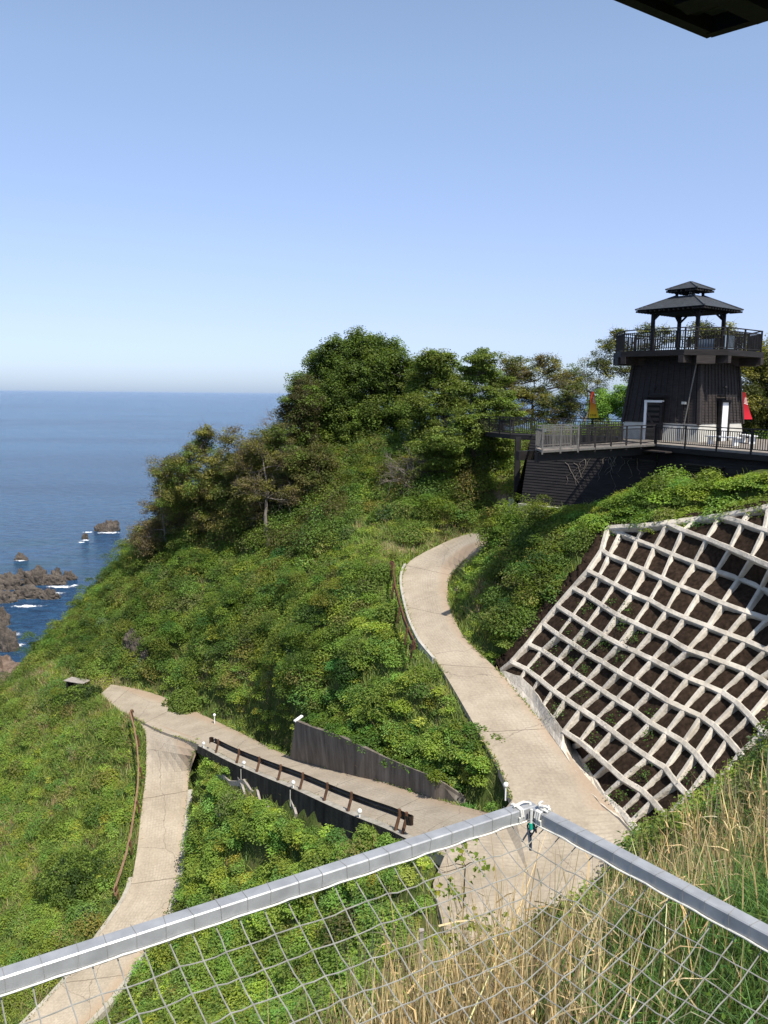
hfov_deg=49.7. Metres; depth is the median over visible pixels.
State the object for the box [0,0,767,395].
sky
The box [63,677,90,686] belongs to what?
bench
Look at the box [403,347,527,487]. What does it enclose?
pine tree
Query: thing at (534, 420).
railing
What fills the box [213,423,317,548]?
forked tree
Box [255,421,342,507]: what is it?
broadleaf tree
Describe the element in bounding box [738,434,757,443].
bench
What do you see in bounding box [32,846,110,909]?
shrub
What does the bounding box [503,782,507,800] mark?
road reflector
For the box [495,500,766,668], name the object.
dirt
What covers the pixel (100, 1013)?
kerb
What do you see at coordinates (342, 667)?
shrub
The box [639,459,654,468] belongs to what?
window
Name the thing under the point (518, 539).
shrub
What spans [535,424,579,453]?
railing
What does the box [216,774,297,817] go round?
retaining wall
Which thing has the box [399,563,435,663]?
kerb
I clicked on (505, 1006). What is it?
dry reeds
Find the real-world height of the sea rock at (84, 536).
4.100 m
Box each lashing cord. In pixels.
[0,807,528,997]
[529,810,767,952]
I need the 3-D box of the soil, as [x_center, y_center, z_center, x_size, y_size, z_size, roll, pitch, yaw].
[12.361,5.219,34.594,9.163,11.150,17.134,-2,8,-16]
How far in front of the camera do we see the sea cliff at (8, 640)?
144.04 m
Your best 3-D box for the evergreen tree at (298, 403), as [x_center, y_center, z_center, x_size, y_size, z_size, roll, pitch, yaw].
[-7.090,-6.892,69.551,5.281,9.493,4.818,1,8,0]
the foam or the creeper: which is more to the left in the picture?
the foam
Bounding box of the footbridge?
[441,426,618,511]
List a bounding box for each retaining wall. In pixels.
[197,745,413,840]
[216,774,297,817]
[290,715,465,804]
[500,504,767,830]
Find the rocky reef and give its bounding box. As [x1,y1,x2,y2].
[0,565,77,603]
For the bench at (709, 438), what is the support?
on the building
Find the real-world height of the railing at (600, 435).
1.025 m
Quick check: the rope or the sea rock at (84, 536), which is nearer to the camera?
the rope
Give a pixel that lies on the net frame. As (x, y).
(24, 973)
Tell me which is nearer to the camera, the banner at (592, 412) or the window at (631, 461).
the window at (631, 461)
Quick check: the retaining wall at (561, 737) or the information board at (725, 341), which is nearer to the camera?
the retaining wall at (561, 737)
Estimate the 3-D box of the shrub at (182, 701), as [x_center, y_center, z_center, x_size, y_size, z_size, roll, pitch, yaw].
[-14.595,13.974,61.652,3.246,2.207,3.571,-7,11,-44]
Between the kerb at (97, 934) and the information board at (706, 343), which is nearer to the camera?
the kerb at (97, 934)
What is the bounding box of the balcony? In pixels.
[516,442,655,461]
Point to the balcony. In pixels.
(566, 453)
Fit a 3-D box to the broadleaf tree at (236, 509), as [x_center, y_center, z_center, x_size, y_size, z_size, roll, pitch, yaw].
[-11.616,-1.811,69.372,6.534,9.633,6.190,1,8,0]
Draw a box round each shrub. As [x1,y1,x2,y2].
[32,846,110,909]
[59,683,102,709]
[161,686,201,714]
[333,655,364,687]
[509,526,542,551]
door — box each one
[643,400,663,439]
[717,400,731,440]
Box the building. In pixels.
[513,436,767,510]
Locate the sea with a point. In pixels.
(72, 468)
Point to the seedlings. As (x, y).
(620, 792)
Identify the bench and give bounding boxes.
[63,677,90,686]
[705,435,740,445]
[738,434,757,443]
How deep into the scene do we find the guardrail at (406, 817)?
38.12 m
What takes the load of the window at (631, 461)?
in the building
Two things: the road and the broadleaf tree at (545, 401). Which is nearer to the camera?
the road
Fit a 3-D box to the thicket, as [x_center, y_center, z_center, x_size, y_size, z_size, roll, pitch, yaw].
[3.466,-1.362,70.527,65.152,15.438,26.410,2,8,11]
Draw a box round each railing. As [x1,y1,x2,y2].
[430,413,532,434]
[435,414,622,434]
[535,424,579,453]
[571,423,623,444]
[577,425,655,452]
[615,327,762,352]
[655,424,767,453]
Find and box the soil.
[506,515,767,827]
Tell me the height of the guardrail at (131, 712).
6.246 m
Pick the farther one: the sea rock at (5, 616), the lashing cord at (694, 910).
the sea rock at (5, 616)
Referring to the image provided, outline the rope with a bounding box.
[510,801,550,850]
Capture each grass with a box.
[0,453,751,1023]
[399,743,767,1023]
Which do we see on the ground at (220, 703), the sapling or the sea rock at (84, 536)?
the sapling
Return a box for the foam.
[15,532,115,645]
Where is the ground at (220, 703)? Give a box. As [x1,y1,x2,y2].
[0,457,767,1023]
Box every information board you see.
[699,339,714,348]
[722,335,734,349]
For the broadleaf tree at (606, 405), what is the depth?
69.32 m
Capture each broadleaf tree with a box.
[150,417,236,545]
[203,433,277,546]
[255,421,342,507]
[491,351,589,428]
[553,345,613,422]
[585,382,627,420]
[592,321,682,384]
[683,317,767,438]
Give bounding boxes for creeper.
[565,457,639,489]
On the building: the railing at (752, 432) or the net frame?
the railing at (752, 432)
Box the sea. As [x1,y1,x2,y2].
[0,390,622,661]
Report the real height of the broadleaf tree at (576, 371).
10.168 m
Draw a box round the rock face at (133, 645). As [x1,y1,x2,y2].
[122,628,152,665]
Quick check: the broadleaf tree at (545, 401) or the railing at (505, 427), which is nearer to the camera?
the railing at (505, 427)
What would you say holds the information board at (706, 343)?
on the watchtower
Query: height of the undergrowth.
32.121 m
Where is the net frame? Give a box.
[0,800,767,994]
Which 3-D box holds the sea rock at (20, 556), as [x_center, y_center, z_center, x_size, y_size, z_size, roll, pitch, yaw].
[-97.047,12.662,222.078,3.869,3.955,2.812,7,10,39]
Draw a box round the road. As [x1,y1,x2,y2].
[25,533,632,1023]
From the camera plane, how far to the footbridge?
53.02 m
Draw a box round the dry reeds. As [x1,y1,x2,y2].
[229,731,767,1023]
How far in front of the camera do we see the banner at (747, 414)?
52.87 m
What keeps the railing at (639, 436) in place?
on the balcony
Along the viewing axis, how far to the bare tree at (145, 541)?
75.25 m
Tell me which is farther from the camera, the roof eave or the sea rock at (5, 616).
the sea rock at (5, 616)
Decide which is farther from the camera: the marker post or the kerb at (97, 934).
the kerb at (97, 934)
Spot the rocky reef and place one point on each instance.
(25, 588)
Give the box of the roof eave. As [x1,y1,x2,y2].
[614,0,767,37]
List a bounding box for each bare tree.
[124,455,190,567]
[257,409,293,440]
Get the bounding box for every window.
[622,458,636,467]
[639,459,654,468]
[684,463,724,477]
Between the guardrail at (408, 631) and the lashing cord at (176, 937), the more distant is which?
the guardrail at (408, 631)
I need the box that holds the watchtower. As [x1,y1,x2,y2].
[613,281,763,441]
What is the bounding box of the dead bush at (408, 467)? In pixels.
[376,446,436,496]
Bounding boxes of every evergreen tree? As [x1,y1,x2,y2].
[268,373,329,449]
[283,325,418,459]
[394,348,472,442]
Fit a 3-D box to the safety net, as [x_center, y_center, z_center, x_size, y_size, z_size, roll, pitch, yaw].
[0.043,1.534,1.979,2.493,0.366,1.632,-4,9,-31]
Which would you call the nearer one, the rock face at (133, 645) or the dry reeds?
the dry reeds
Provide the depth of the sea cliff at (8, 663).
107.35 m
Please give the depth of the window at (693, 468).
42.38 m
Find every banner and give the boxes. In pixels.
[583,391,598,435]
[742,392,751,418]
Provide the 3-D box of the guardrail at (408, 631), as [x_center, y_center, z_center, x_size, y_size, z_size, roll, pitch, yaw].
[0.886,5.250,46.681,0.546,3.094,10.086,0,8,-6]
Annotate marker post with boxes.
[419,928,423,973]
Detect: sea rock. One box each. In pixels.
[0,606,10,625]
[14,552,28,560]
[81,533,88,538]
[94,519,120,531]
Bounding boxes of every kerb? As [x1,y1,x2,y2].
[20,877,132,1023]
[85,789,192,1023]
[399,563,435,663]
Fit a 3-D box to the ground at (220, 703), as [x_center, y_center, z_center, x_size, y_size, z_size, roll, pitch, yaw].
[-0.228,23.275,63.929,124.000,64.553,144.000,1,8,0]
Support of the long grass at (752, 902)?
on the ground at (220, 703)
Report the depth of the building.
46.68 m
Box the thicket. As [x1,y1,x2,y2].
[125,415,764,553]
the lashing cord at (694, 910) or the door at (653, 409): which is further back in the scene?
the door at (653, 409)
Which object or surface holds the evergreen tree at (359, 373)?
on the ground at (220, 703)
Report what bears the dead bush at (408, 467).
on the ground at (220, 703)
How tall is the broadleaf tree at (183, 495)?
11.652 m
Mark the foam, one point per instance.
(24, 605)
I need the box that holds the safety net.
[0,826,767,1023]
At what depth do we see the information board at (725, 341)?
47.75 m
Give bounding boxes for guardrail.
[113,709,142,899]
[209,737,413,833]
[390,561,416,657]
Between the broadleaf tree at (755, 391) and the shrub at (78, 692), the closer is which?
the broadleaf tree at (755, 391)
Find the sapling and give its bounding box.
[412,839,513,1006]
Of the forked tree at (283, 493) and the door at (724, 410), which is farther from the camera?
the forked tree at (283, 493)
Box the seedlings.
[532,598,696,815]
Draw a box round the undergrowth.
[0,421,767,1023]
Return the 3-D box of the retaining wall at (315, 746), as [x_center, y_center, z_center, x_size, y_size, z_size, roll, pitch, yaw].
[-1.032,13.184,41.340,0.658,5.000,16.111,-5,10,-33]
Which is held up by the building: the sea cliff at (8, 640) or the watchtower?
the watchtower
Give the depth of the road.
41.35 m
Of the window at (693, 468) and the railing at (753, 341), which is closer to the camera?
the window at (693, 468)
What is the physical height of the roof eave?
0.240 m
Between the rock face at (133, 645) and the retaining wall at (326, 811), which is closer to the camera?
the retaining wall at (326, 811)
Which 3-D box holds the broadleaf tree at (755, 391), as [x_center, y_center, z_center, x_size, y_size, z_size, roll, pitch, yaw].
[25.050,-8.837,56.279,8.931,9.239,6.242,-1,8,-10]
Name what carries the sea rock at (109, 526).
in the sea
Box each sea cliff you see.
[0,620,19,651]
[0,654,20,684]
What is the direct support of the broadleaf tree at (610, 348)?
on the ground at (220, 703)
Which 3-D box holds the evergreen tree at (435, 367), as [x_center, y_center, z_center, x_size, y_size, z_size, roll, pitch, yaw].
[4.066,-8.377,65.861,6.622,9.226,6.571,1,8,0]
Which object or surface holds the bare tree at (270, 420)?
on the ground at (220, 703)

